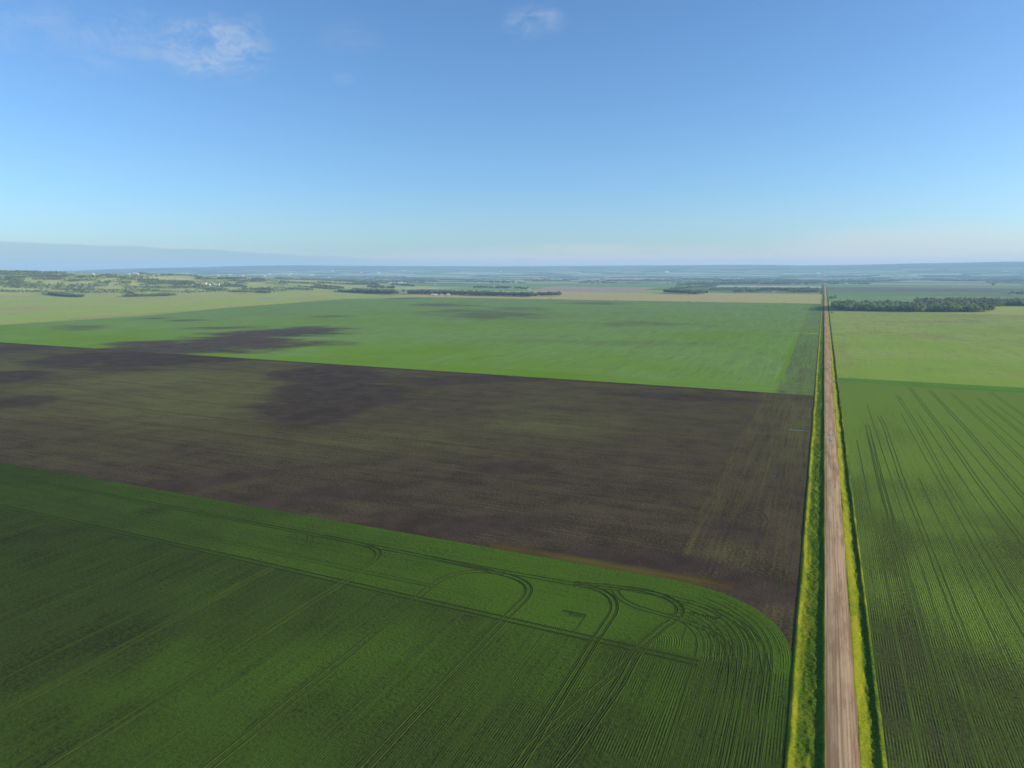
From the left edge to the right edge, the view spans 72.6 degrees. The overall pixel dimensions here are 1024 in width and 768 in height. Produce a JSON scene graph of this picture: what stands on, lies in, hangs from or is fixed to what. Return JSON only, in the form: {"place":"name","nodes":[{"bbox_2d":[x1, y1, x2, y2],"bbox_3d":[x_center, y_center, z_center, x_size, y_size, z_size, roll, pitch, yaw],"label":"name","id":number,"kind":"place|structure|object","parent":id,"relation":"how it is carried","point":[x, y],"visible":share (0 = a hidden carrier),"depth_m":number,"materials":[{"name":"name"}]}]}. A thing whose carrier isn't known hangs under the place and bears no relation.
{"place":"outdoors","nodes":[
{"label":"outdoors","id":0,"kind":"place"},
{"bbox_2d":[0,462,792,767],"bbox_3d":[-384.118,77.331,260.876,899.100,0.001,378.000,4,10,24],"label":"crop field","id":1,"kind":"structure","parent":0,"point":[436,731],"depth_m":219.78,"materials":[{"name":"green plant"}]},
{"bbox_2d":[0,473,780,767],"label":"wheel tracks","id":2,"kind":"object","parent":1,"relation":"on","point":[631,652],"visible":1,"depth_m":218.44,"materials":[{"name":"green plant"}]},
{"bbox_2d":[461,614,473,621],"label":"bare soil","id":3,"kind":"structure","parent":1,"relation":"on","point":[467,618],"depth_m":240.68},
{"bbox_2d":[562,610,585,617],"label":"bare soil","id":4,"kind":"structure","parent":1,"relation":"on","point":[574,613],"depth_m":243.49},
{"bbox_2d":[692,612,718,619],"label":"bare soil","id":5,"kind":"structure","parent":1,"relation":"on","point":[707,615],"depth_m":241.38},
{"bbox_2d":[0,342,813,658],"bbox_3d":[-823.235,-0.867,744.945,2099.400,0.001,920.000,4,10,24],"label":"crop field","id":6,"kind":"structure","parent":0,"point":[762,442],"depth_m":465.20,"materials":[{"name":"soil"}]},
{"bbox_2d":[0,355,789,601],"bbox_3d":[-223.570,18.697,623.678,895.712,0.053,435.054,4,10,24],"label":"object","id":7,"kind":"object","parent":6,"relation":"on","point":[421,457],"visible":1,"depth_m":472.96,"materials":[{"name":"soil"}]},
{"bbox_2d":[489,542,733,590],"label":"weed strip","id":8,"kind":"object","parent":6,"relation":"on","point":[708,582],"visible":1,"depth_m":282.39,"materials":[{"name":"brown soil"}]},
{"bbox_2d":[0,297,821,394],"bbox_3d":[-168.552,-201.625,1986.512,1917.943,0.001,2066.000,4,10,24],"label":"crop field","id":9,"kind":"structure","parent":0,"point":[765,347],"depth_m":1258.05,"materials":[{"name":"green plant"}]},
{"bbox_2d":[0,262,1023,391],"bbox_3d":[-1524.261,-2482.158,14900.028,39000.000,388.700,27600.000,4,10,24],"label":"ground","id":10,"kind":"structure","parent":0,"point":[918,270],"depth_m":14142.39,"materials":[{"name":"green plant"}]},
{"bbox_2d":[6,309,207,324],"bbox_3d":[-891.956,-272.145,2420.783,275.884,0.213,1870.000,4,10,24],"label":"grass strip","id":11,"kind":"object","parent":10,"relation":"on","point":[109,317],"depth_m":1798.87,"materials":[{"name":"green plant"}]},
{"bbox_2d":[0,291,377,324],"bbox_3d":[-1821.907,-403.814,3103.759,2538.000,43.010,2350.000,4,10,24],"label":"pasture","id":12,"kind":"structure","parent":10,"relation":"on","point":[16,308],"depth_m":2656.69,"materials":[{"name":"green plant"}]},
{"bbox_2d":[0,268,1023,310],"bbox_3d":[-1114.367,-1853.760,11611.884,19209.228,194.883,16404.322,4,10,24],"label":"woodland","id":13,"kind":"object","parent":10,"relation":"on","point":[992,303],"visible":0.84,"depth_m":4366.38,"materials":[{"name":"green plant"}]},
{"bbox_2d":[500,283,705,286],"bbox_3d":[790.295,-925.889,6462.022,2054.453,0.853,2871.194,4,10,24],"label":"crop field","id":14,"kind":"structure","parent":10,"relation":"on","point":[593,284],"depth_m":6234.67,"materials":[{"name":"plant"}]},
{"bbox_2d":[785,282,825,767],"bbox_3d":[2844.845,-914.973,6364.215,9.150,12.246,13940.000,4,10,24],"label":"grass verge","id":15,"kind":"object","parent":10,"relation":"on","point":[805,746],"depth_m":237.73,"materials":[{"name":"green plant"}]},
{"bbox_2d":[825,282,887,767],"bbox_3d":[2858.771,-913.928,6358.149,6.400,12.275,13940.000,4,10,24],"label":"grass verge","id":16,"kind":"object","parent":10,"relation":"on","point":[871,744],"depth_m":237.57,"materials":[{"name":"green plant"}]},
{"bbox_2d":[838,377,1023,393],"bbox_3d":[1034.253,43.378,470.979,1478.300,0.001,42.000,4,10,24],"label":"grass strip","id":17,"kind":"object","parent":10,"relation":"on","point":[946,386],"depth_m":729.62,"materials":[{"name":"green plant"}]},
{"bbox_2d":[0,0,1023,270],"label":"sky","id":18,"kind":"structure","parent":0,"point":[134,133],"materials":[{"name":"blue"}]},
{"bbox_2d":[530,286,658,291],"bbox_3d":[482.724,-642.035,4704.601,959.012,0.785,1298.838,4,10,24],"label":"ploughed field","id":19,"kind":"structure","parent":0,"point":[595,289],"depth_m":4525.85,"materials":[{"name":"soil"}]},
{"bbox_2d":[393,290,821,303],"bbox_3d":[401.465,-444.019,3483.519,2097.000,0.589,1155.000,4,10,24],"label":"hay field","id":20,"kind":"structure","parent":0,"point":[738,297],"depth_m":3284.58,"materials":[{"name":"beige plant"}]},
{"bbox_2d":[824,273,860,767],"bbox_3d":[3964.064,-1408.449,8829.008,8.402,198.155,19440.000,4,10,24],"label":"gravel road","id":21,"kind":"structure","parent":0,"point":[841,734],"depth_m":235.66,"materials":[{"name":"beige gravel"}]},
{"bbox_2d":[826,284,1023,287],"bbox_3d":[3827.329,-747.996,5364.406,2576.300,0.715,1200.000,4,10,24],"label":"crop field","id":22,"kind":"structure","parent":0,"point":[931,286],"depth_m":5446.11,"materials":[{"name":"green plant"}]},
{"bbox_2d":[826,283,1023,285],"bbox_3d":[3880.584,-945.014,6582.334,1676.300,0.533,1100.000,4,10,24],"label":"stubble field","id":23,"kind":"structure","parent":0,"point":[929,284],"depth_m":6263.71,"materials":[{"name":"beige plant"}]},
{"bbox_2d":[827,291,1023,304],"bbox_3d":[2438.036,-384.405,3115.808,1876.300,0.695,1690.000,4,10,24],"label":"crop field","id":24,"kind":"structure","parent":0,"point":[860,296],"depth_m":3426.24,"materials":[{"name":"green plant"}]},
{"bbox_2d":[827,287,1023,292],"bbox_3d":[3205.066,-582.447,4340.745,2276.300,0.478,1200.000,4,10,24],"label":"ploughed field","id":25,"kind":"structure","parent":0,"point":[910,289],"depth_m":4553.37,"materials":[{"name":"soil"}]},
{"bbox_2d":[829,311,1023,387],"bbox_3d":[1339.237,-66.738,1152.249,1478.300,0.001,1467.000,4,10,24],"label":"crop field","id":26,"kind":"structure","parent":0,"point":[970,349],"depth_m":1093.34,"materials":[{"name":"green plant"}]},
{"bbox_2d":[829,302,1023,314],"bbox_3d":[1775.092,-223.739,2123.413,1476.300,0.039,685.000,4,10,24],"label":"meadow","id":27,"kind":"structure","parent":0,"point":[1012,309],"depth_m":2071.06,"materials":[{"name":"green plant"}]},
{"bbox_2d":[839,383,1023,767],"bbox_3d":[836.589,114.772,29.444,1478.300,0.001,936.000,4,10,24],"label":"crop field","id":28,"kind":"structure","parent":0,"point":[883,402],"depth_m":286.26,"materials":[{"name":"green plant"}]},
{"bbox_2d":[856,387,1023,767],"bbox_3d":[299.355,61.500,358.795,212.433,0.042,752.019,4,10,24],"label":"wheel tracks","id":29,"kind":"object","parent":28,"relation":"on","point":[956,677],"visible":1,"depth_m":276.68}
]}

